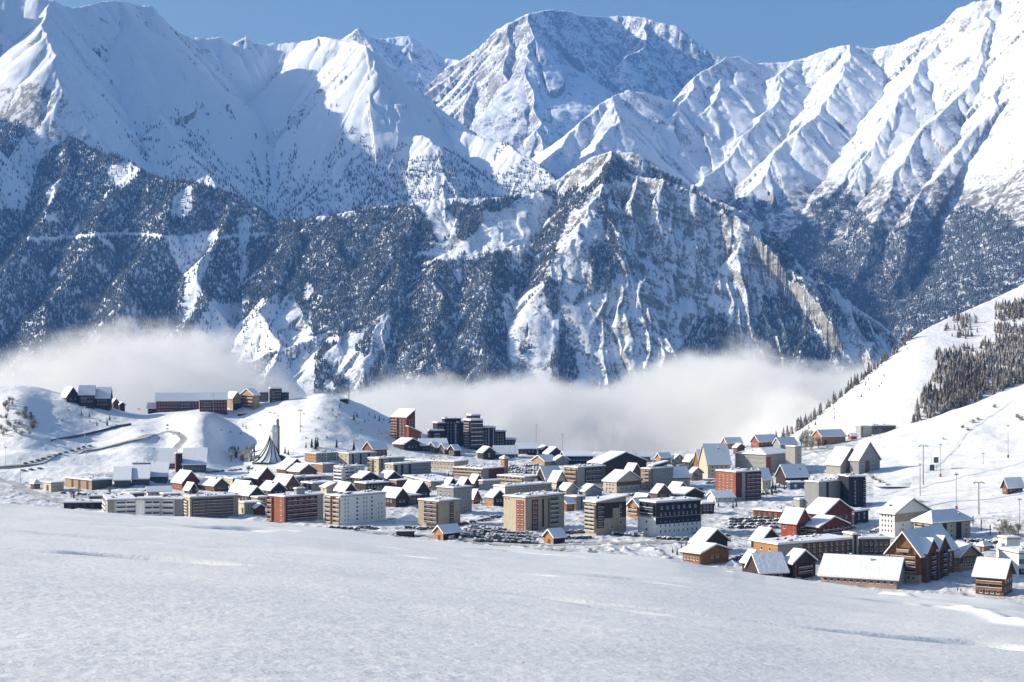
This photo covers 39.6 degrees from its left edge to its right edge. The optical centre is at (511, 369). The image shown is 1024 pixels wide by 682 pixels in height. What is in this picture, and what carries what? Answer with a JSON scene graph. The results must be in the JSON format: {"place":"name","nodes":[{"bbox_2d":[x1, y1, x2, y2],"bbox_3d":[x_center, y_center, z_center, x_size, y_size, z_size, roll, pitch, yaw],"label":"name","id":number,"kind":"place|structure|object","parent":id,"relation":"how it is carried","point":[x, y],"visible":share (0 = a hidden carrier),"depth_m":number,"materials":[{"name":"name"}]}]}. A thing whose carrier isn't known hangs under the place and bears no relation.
{"place":"outdoors","nodes":[
{"label":"outdoors","id":0,"kind":"place"},
{"bbox_2d":[0,477,100,509],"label":"road","id":1,"kind":"structure","parent":0,"point":[22,487],"depth_m":1083.38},
{"bbox_2d":[0,430,187,465],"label":"road","id":2,"kind":"structure","parent":0,"point":[183,439],"depth_m":1325.55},
{"bbox_2d":[0,121,301,413],"bbox_3d":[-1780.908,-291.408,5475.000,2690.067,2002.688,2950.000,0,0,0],"label":"forested spurs","id":3,"kind":"structure","parent":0,"point":[222,342],"depth_m":5292.89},
{"bbox_2d":[0,116,320,407],"bbox_3d":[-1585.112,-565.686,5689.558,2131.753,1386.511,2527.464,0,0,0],"label":"wood","id":4,"kind":"object","parent":3,"relation":"on","point":[155,209],"visible":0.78,"depth_m":5367.94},
{"bbox_2d":[0,0,555,220],"bbox_3d":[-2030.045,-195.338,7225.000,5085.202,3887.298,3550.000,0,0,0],"label":"snowy range","id":5,"kind":"structure","parent":0,"point":[89,75],"depth_m":7354.20,"materials":[{"name":"snow"}]},
{"bbox_2d":[24,102,557,219],"bbox_3d":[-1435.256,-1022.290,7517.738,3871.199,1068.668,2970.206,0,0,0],"label":"wood","id":6,"kind":"object","parent":5,"relation":"on","point":[404,186],"visible":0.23,"depth_m":6942.27,"materials":[{"name":"plant"}]},
{"bbox_2d":[0,503,1023,681],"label":"snowfield","id":7,"kind":"structure","parent":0,"point":[89,596],"depth_m":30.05,"materials":[{"name":"snow"}]},
{"bbox_2d":[0,385,1023,602],"bbox_3d":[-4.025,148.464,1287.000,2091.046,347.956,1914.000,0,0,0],"label":"village ground","id":8,"kind":"structure","parent":0,"point":[995,439],"depth_m":1246.15,"materials":[{"name":"snow"}]},
{"bbox_2d":[43,480,64,491],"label":"pavilion","id":9,"kind":"structure","parent":8,"relation":"on","point":[53,486],"depth_m":1091.39,"materials":[{"name":"paint"}]},
{"bbox_2d":[63,499,101,508],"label":"garage","id":10,"kind":"structure","parent":8,"relation":"on","point":[83,503],"depth_m":964.05,"materials":[{"name":"concrete"}]},
{"bbox_2d":[61,385,112,410],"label":"hillside chalet","id":11,"kind":"object","parent":8,"relation":"on","point":[91,396],"visible":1,"depth_m":1472.15,"materials":[{"name":"brown wood"}]},
{"bbox_2d":[64,462,169,489],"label":"sports hall","id":12,"kind":"structure","parent":8,"relation":"on","point":[141,474],"depth_m":1113.61,"materials":[{"name":"concrete"}]},
{"bbox_2d":[102,494,183,515],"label":"apartment block","id":13,"kind":"structure","parent":8,"relation":"on","point":[168,505],"depth_m":915.00,"materials":[{"name":"paint"}]},
{"bbox_2d":[145,486,171,495],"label":"house","id":14,"kind":"structure","parent":8,"relation":"on","point":[152,490],"depth_m":1040.73,"materials":[{"name":"white concrete"}]},
{"bbox_2d":[158,448,207,471],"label":"concert hall","id":15,"kind":"structure","parent":8,"relation":"on","point":[193,459],"depth_m":1202.67,"materials":[{"name":"grey concrete"}]},
{"bbox_2d":[170,469,199,490],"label":"chalet","id":16,"kind":"object","parent":8,"relation":"on","point":[180,479],"visible":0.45,"depth_m":1090.93,"materials":[{"name":"red wood"}]},
{"bbox_2d":[155,392,227,414],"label":"lodge","id":17,"kind":"structure","parent":8,"relation":"on","point":[168,402],"depth_m":1495.83,"materials":[{"name":"brown wood"}]},
{"bbox_2d":[183,492,238,517],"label":"apartment block","id":18,"kind":"structure","parent":8,"relation":"on","point":[208,505],"depth_m":909.72,"materials":[{"name":"paint"}]},
{"bbox_2d":[198,476,229,491],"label":"chalet","id":19,"kind":"object","parent":8,"relation":"on","point":[213,484],"visible":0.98,"depth_m":1079.08,"materials":[{"name":"brown wood"}]},
{"bbox_2d":[227,388,260,409],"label":"hotel","id":20,"kind":"structure","parent":8,"relation":"on","point":[248,398],"depth_m":1482.41,"materials":[{"name":"brown wood"}]},
{"bbox_2d":[238,485,265,499],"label":"chalet","id":21,"kind":"object","parent":8,"relation":"on","point":[246,492],"visible":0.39,"depth_m":1003.24,"materials":[{"name":"brown wood"}]},
{"bbox_2d":[238,500,266,514],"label":"house","id":22,"kind":"structure","parent":8,"relation":"on","point":[256,507],"depth_m":928.97,"materials":[{"name":"paint"}]},
{"bbox_2d":[247,466,275,485],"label":"chalet","id":23,"kind":"object","parent":8,"relation":"on","point":[260,475],"visible":0.55,"depth_m":1125.08,"materials":[{"name":"concrete"}]},
{"bbox_2d":[249,418,285,464],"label":"church","id":24,"kind":"structure","parent":8,"relation":"on","point":[270,453],"depth_m":1276.39,"materials":[{"name":"concrete"}]},
{"bbox_2d":[259,480,286,495],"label":"chalet","id":25,"kind":"object","parent":8,"relation":"on","point":[267,487],"visible":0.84,"depth_m":1056.65,"materials":[{"name":"brown wood"}]},
{"bbox_2d":[259,387,288,402],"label":"tower block","id":26,"kind":"structure","parent":8,"relation":"on","point":[276,394],"depth_m":1488.12,"materials":[{"name":"concrete"}]},
{"bbox_2d":[273,473,299,490],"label":"chalet","id":27,"kind":"object","parent":8,"relation":"on","point":[289,482],"visible":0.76,"depth_m":1094.05,"materials":[{"name":"brown wood"}]},
{"bbox_2d":[267,487,323,522],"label":"apartment block","id":28,"kind":"structure","parent":8,"relation":"on","point":[299,504],"depth_m":884.53,"materials":[{"name":"concrete"}]},
{"bbox_2d":[287,463,317,474],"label":"chalet","id":29,"kind":"object","parent":8,"relation":"on","point":[300,468],"visible":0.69,"depth_m":1187.69,"materials":[{"name":"brown wood"}]},
{"bbox_2d":[304,450,345,462],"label":"terrace","id":30,"kind":"structure","parent":8,"relation":"on","point":[321,456],"depth_m":1250.74,"materials":[{"name":"concrete"}]},
{"bbox_2d":[333,463,364,481],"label":"apartment block","id":31,"kind":"structure","parent":8,"relation":"on","point":[340,471],"depth_m":1151.39,"materials":[{"name":"concrete"}]},
{"bbox_2d":[325,489,386,524],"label":"apartment block","id":32,"kind":"structure","parent":8,"relation":"on","point":[354,507],"depth_m":874.64,"materials":[{"name":"paint"}]},
{"bbox_2d":[338,451,376,464],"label":"apartment building","id":33,"kind":"structure","parent":8,"relation":"on","point":[352,457],"depth_m":1251.05,"materials":[{"name":"concrete"}]},
{"bbox_2d":[350,470,379,483],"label":"chalet","id":34,"kind":"object","parent":8,"relation":"on","point":[360,475],"visible":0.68,"depth_m":1139.38,"materials":[{"name":"brown wood"}]},
{"bbox_2d":[354,480,390,490],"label":"long house","id":35,"kind":"structure","parent":8,"relation":"on","point":[370,484],"depth_m":1090.75,"materials":[{"name":"concrete"}]},
{"bbox_2d":[361,440,388,455],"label":"chalet","id":36,"kind":"object","parent":8,"relation":"on","point":[380,447],"visible":0.46,"depth_m":1287.25,"materials":[{"name":"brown wood"}]},
{"bbox_2d":[367,455,404,474],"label":"apartment building","id":37,"kind":"structure","parent":8,"relation":"on","point":[376,465],"depth_m":1203.97,"materials":[{"name":"concrete"}]},
{"bbox_2d":[382,486,409,506],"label":"chalet","id":38,"kind":"object","parent":8,"relation":"on","point":[397,496],"visible":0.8,"depth_m":978.85,"materials":[{"name":"brown wood"}]},
{"bbox_2d":[390,408,421,439],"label":"tower block","id":39,"kind":"structure","parent":8,"relation":"on","point":[402,422],"depth_m":1398.44,"materials":[{"name":"red concrete"}]},
{"bbox_2d":[392,437,421,450],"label":"chalet","id":40,"kind":"object","parent":8,"relation":"on","point":[408,443],"visible":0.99,"depth_m":1356.55,"materials":[{"name":"brown wood"}]},
{"bbox_2d":[384,460,431,476],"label":"apartment building","id":41,"kind":"structure","parent":8,"relation":"on","point":[412,467],"depth_m":1191.40,"materials":[{"name":"concrete"}]},
{"bbox_2d":[402,479,431,497],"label":"chalet","id":42,"kind":"object","parent":8,"relation":"on","point":[417,486],"visible":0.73,"depth_m":1044.87,"materials":[{"name":"brown wood"}]},
{"bbox_2d":[402,474,458,488],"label":"school","id":43,"kind":"object","parent":8,"relation":"on","point":[431,480],"visible":0.2,"depth_m":1131.49,"materials":[{"name":"concrete"}]},
{"bbox_2d":[418,438,447,451],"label":"lodge","id":44,"kind":"structure","parent":8,"relation":"on","point":[424,445],"depth_m":1368.16,"materials":[{"name":"brown wood"}]},
{"bbox_2d":[417,496,461,526],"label":"apartment block","id":45,"kind":"structure","parent":8,"relation":"on","point":[435,511],"depth_m":860.33,"materials":[{"name":"paint"}]},
{"bbox_2d":[428,441,461,455],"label":"chalet row","id":46,"kind":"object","parent":8,"relation":"on","point":[448,449],"visible":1,"depth_m":1350.31,"materials":[{"name":"brown wood"}]},
{"bbox_2d":[432,523,462,540],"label":"cabin","id":47,"kind":"object","parent":8,"relation":"on","point":[443,532],"visible":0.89,"depth_m":792.62,"materials":[{"name":"brown wood"}]},
{"bbox_2d":[436,483,472,513],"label":"apartment block","id":48,"kind":"structure","parent":8,"relation":"on","point":[463,493],"depth_m":933.11,"materials":[{"name":"paint"}]},
{"bbox_2d":[404,457,505,478],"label":"crescent building","id":49,"kind":"structure","parent":8,"relation":"on","point":[461,468],"depth_m":1192.28,"materials":[{"name":"concrete"}]},
{"bbox_2d":[427,414,515,449],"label":"tower block","id":50,"kind":"structure","parent":8,"relation":"on","point":[471,431],"depth_m":1411.60,"materials":[{"name":"concrete"}]},
{"bbox_2d":[476,446,496,459],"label":"chalet","id":51,"kind":"object","parent":8,"relation":"on","point":[486,452],"visible":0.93,"depth_m":1322.90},
{"bbox_2d":[484,489,504,505],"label":"chalet","id":52,"kind":"object","parent":8,"relation":"on","point":[494,497],"visible":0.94,"depth_m":983.21,"materials":[{"name":"brown wood"}]},
{"bbox_2d":[492,445,518,457],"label":"house","id":53,"kind":"structure","parent":8,"relation":"on","point":[510,451],"depth_m":1336.67,"materials":[{"name":"brown wood"}]},
{"bbox_2d":[496,473,537,483],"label":"apartment block","id":54,"kind":"structure","parent":8,"relation":"on","point":[514,478],"depth_m":1137.52,"materials":[{"name":"concrete"}]},
{"bbox_2d":[493,481,551,493],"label":"apartment block","id":55,"kind":"structure","parent":8,"relation":"on","point":[515,487],"depth_m":1051.19,"materials":[{"name":"concrete"}]},
{"bbox_2d":[515,443,537,454],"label":"house","id":56,"kind":"structure","parent":8,"relation":"on","point":[528,448],"depth_m":1364.03,"materials":[{"name":"white concrete"}]},
{"bbox_2d":[503,490,564,530],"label":"apartment block","id":57,"kind":"structure","parent":8,"relation":"on","point":[536,510],"depth_m":837.80,"materials":[{"name":"paint"}]},
{"bbox_2d":[530,454,554,465],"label":"house","id":58,"kind":"structure","parent":8,"relation":"on","point":[546,460],"depth_m":1283.94,"materials":[{"name":"brown wood"}]},
{"bbox_2d":[536,465,560,481],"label":"chalet","id":59,"kind":"object","parent":8,"relation":"on","point":[544,473],"visible":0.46,"depth_m":1136.40,"materials":[{"name":"brown wood"}]},
{"bbox_2d":[541,527,567,543],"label":"cabin","id":60,"kind":"object","parent":8,"relation":"on","point":[558,535],"visible":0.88,"depth_m":774.96,"materials":[{"name":"brown wood"}]},
{"bbox_2d":[547,470,567,487],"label":"chalet","id":61,"kind":"object","parent":8,"relation":"on","point":[557,478],"visible":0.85,"depth_m":1113.74,"materials":[{"name":"concrete"}]},
{"bbox_2d":[560,451,593,463],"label":"hall","id":62,"kind":"structure","parent":8,"relation":"on","point":[579,457],"depth_m":1296.95,"materials":[{"name":"white concrete"}]},
{"bbox_2d":[563,464,605,486],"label":"apartment block","id":63,"kind":"structure","parent":8,"relation":"on","point":[579,475],"depth_m":1126.75,"materials":[{"name":"concrete"}]},
{"bbox_2d":[577,483,603,495],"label":"chalet","id":64,"kind":"object","parent":8,"relation":"on","point":[588,489],"visible":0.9,"depth_m":1059.00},
{"bbox_2d":[583,493,627,534],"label":"apartment block","id":65,"kind":"structure","parent":8,"relation":"on","point":[605,514],"depth_m":814.32,"materials":[{"name":"paint"}]},
{"bbox_2d":[587,451,648,476],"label":"hall","id":66,"kind":"structure","parent":8,"relation":"on","point":[611,460],"depth_m":1201.38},
{"bbox_2d":[601,469,642,492],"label":"chalet","id":67,"kind":"object","parent":8,"relation":"on","point":[618,481],"visible":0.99,"depth_m":1086.35,"materials":[{"name":"beige concrete"}]},
{"bbox_2d":[626,492,651,518],"bbox_3d":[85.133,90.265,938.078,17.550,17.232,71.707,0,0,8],"label":"chalet","id":68,"kind":"object","parent":8,"relation":"on","point":[632,504],"visible":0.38,"depth_m":908.82,"materials":[{"name":"brown wood"}]},
{"bbox_2d":[640,460,673,489],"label":"apartment block","id":69,"kind":"structure","parent":8,"relation":"on","point":[655,473],"depth_m":1107.39,"materials":[{"name":"concrete"}]},
{"bbox_2d":[650,483,670,497],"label":"chalet","id":70,"kind":"object","parent":8,"relation":"on","point":[658,490],"visible":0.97,"depth_m":1029.04,"materials":[{"name":"brown wood"}]},
{"bbox_2d":[636,496,702,535],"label":"hotel","id":71,"kind":"structure","parent":8,"relation":"on","point":[671,515],"depth_m":816.05,"materials":[{"name":"concrete"}]},
{"bbox_2d":[672,466,691,486],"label":"house","id":72,"kind":"structure","parent":8,"relation":"on","point":[681,473],"depth_m":1124.66,"materials":[{"name":"white concrete"}]},
{"bbox_2d":[671,486,705,497],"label":"chalet","id":73,"kind":"object","parent":8,"relation":"on","point":[687,491],"visible":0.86,"depth_m":1038.65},
{"bbox_2d":[678,527,732,564],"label":"chalet","id":74,"kind":"object","parent":8,"relation":"on","point":[706,545],"visible":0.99,"depth_m":697.62,"materials":[{"name":"brown wood"}]},
{"bbox_2d":[692,443,731,477],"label":"lodge","id":75,"kind":"structure","parent":8,"relation":"on","point":[709,459],"depth_m":1192.29,"materials":[{"name":"beige concrete"}]},
{"bbox_2d":[706,490,735,501],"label":"chalet","id":76,"kind":"object","parent":8,"relation":"on","point":[722,495],"visible":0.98,"depth_m":1013.28,"materials":[{"name":"white"}]},
{"bbox_2d":[715,467,761,500],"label":"apartment block","id":77,"kind":"structure","parent":8,"relation":"on","point":[742,484],"depth_m":1029.46,"materials":[{"name":"concrete"}]},
{"bbox_2d":[750,434,775,447],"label":"chalet","id":78,"kind":"object","parent":8,"relation":"on","point":[764,440],"visible":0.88,"depth_m":1401.37,"materials":[{"name":"brick"}]},
{"bbox_2d":[748,526,779,547],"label":"chalet","id":79,"kind":"object","parent":8,"relation":"on","point":[760,532],"visible":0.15,"depth_m":754.22,"materials":[{"name":"brown wood"}]},
{"bbox_2d":[757,468,772,489],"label":"house","id":80,"kind":"structure","parent":8,"relation":"on","point":[766,478],"depth_m":1103.02,"materials":[{"name":"white concrete"}]},
{"bbox_2d":[744,552,789,577],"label":"chalet","id":81,"kind":"object","parent":8,"relation":"on","point":[769,563],"visible":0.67,"depth_m":642.10,"materials":[{"name":"brown wood"}]},
{"bbox_2d":[734,445,801,473],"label":"hotel","id":82,"kind":"structure","parent":8,"relation":"on","point":[772,459],"depth_m":1189.81,"materials":[{"name":"concrete"}]},
{"bbox_2d":[751,506,785,518],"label":"shop row","id":83,"kind":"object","parent":8,"relation":"on","point":[773,512],"visible":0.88,"depth_m":903.53,"materials":[{"name":"brick"}]},
{"bbox_2d":[772,437,797,448],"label":"house","id":84,"kind":"structure","parent":8,"relation":"on","point":[780,442],"depth_m":1360.28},
{"bbox_2d":[774,463,809,489],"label":"chalet","id":85,"kind":"object","parent":8,"relation":"on","point":[789,476],"visible":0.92,"depth_m":1123.13,"materials":[{"name":"brown wood"}]},
{"bbox_2d":[784,548,818,577],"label":"chalet","id":86,"kind":"object","parent":8,"relation":"on","point":[800,563],"visible":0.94,"depth_m":646.86,"materials":[{"name":"brown wood"}]},
{"bbox_2d":[778,497,854,535],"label":"hotel","id":87,"kind":"structure","parent":8,"relation":"on","point":[822,515],"depth_m":811.40,"materials":[{"name":"concrete"}]},
{"bbox_2d":[752,531,890,560],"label":"apartment block","id":88,"kind":"structure","parent":8,"relation":"on","point":[817,546],"depth_m":710.60,"materials":[{"name":"concrete"}]},
{"bbox_2d":[811,429,846,445],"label":"house","id":89,"kind":"structure","parent":8,"relation":"on","point":[830,436],"depth_m":1367.54,"materials":[{"name":"brown wood"}]},
{"bbox_2d":[804,473,865,508],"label":"apartment block","id":90,"kind":"structure","parent":8,"relation":"on","point":[849,489],"depth_m":948.27,"materials":[{"name":"concrete"}]},
{"bbox_2d":[824,441,881,473],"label":"lodge","id":91,"kind":"structure","parent":8,"relation":"on","point":[863,457],"depth_m":1160.98,"materials":[{"name":"concrete"}]},
{"bbox_2d":[851,506,869,524],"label":"house","id":92,"kind":"structure","parent":8,"relation":"on","point":[859,514],"depth_m":861.52,"materials":[{"name":"concrete"}]},
{"bbox_2d":[817,553,906,589],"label":"restaurant","id":93,"kind":"structure","parent":8,"relation":"on","point":[869,571],"depth_m":622.72,"materials":[{"name":"concrete"}]},
{"bbox_2d":[876,496,931,536],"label":"hotel","id":94,"kind":"structure","parent":8,"relation":"on","point":[896,514],"depth_m":807.68,"materials":[{"name":"concrete"}]},
{"bbox_2d":[883,523,958,582],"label":"hotel","id":95,"kind":"structure","parent":8,"relation":"on","point":[926,553],"depth_m":636.21,"materials":[{"name":"brown wood"}]},
{"bbox_2d":[911,508,973,538],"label":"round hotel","id":96,"kind":"structure","parent":8,"relation":"on","point":[955,523],"depth_m":782.07,"materials":[{"name":"concrete"}]},
{"bbox_2d":[954,543,983,571],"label":"chalet","id":97,"kind":"object","parent":8,"relation":"on","point":[966,555],"visible":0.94,"depth_m":664.90,"materials":[{"name":"brown wood"}]},
{"bbox_2d":[971,557,1015,596],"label":"chalet","id":98,"kind":"object","parent":8,"relation":"on","point":[993,576],"visible":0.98,"depth_m":599.45,"materials":[{"name":"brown wood"}]},
{"bbox_2d":[997,535,1023,576],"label":"house","id":99,"kind":"structure","parent":8,"relation":"on","point":[1012,549],"depth_m":654.37,"materials":[{"name":"concrete"}]},
{"bbox_2d":[1000,477,1023,494],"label":"chalet","id":100,"kind":"object","parent":8,"relation":"on","point":[1009,485],"visible":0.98,"depth_m":950.81,"materials":[{"name":"brown wood"}]},
{"bbox_2d":[55,0,987,64],"label":"sky","id":101,"kind":"structure","parent":0,"point":[757,31],"materials":[{"name":"blue"}]},
{"bbox_2d":[341,9,722,157],"bbox_3d":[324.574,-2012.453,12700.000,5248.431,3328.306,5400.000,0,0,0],"label":"rocky peak","id":102,"kind":"structure","parent":0,"point":[531,85],"depth_m":13505.57,"materials":[{"name":"snow"}]},
{"bbox_2d":[359,531,750,545],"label":"road","id":103,"kind":"structure","parent":0,"point":[500,544],"depth_m":776.95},
{"bbox_2d":[242,151,901,452],"bbox_3d":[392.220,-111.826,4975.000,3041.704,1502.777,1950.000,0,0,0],"label":"cliff buttress","id":104,"kind":"structure","parent":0,"point":[689,260],"depth_m":4774.35,"materials":[{"name":"stone"}]},
{"bbox_2d":[242,154,901,419],"bbox_3d":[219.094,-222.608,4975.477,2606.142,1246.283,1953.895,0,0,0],"label":"wood","id":105,"kind":"object","parent":104,"relation":"on","point":[374,257],"visible":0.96,"depth_m":4883.31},
{"bbox_2d":[531,0,1023,342],"bbox_3d":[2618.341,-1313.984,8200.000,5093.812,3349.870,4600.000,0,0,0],"label":"scrub covered range","id":106,"kind":"structure","parent":0,"point":[903,130],"depth_m":8680.15,"materials":[{"name":"snow"}]},
{"bbox_2d":[720,188,1023,343],"bbox_3d":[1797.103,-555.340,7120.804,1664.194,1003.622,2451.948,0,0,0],"label":"wood","id":107,"kind":"object","parent":106,"relation":"on","point":[956,259],"visible":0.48,"depth_m":6967.15,"materials":[{"name":"plant"}]},
{"bbox_2d":[789,284,1023,440],"bbox_3d":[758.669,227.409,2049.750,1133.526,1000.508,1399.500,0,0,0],"label":"ski hill","id":108,"kind":"structure","parent":0,"point":[892,398],"depth_m":1747.43,"materials":[{"name":"snow"}]},
{"bbox_2d":[855,424,895,437],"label":"lift station","id":109,"kind":"object","parent":108,"relation":"on","point":[862,431],"visible":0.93,"depth_m":1417.10,"materials":[{"name":"concrete"}]},
{"bbox_2d":[777,296,1023,436],"bbox_3d":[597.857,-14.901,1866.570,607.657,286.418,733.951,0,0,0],"label":"hill wood","id":110,"kind":"object","parent":108,"relation":"on","point":[1007,353],"visible":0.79,"depth_m":1736.09,"materials":[{"name":"plant"}]},
{"bbox_2d":[924,398,1015,472],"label":"path","id":111,"kind":"structure","parent":0,"point":[961,439],"depth_m":1241.76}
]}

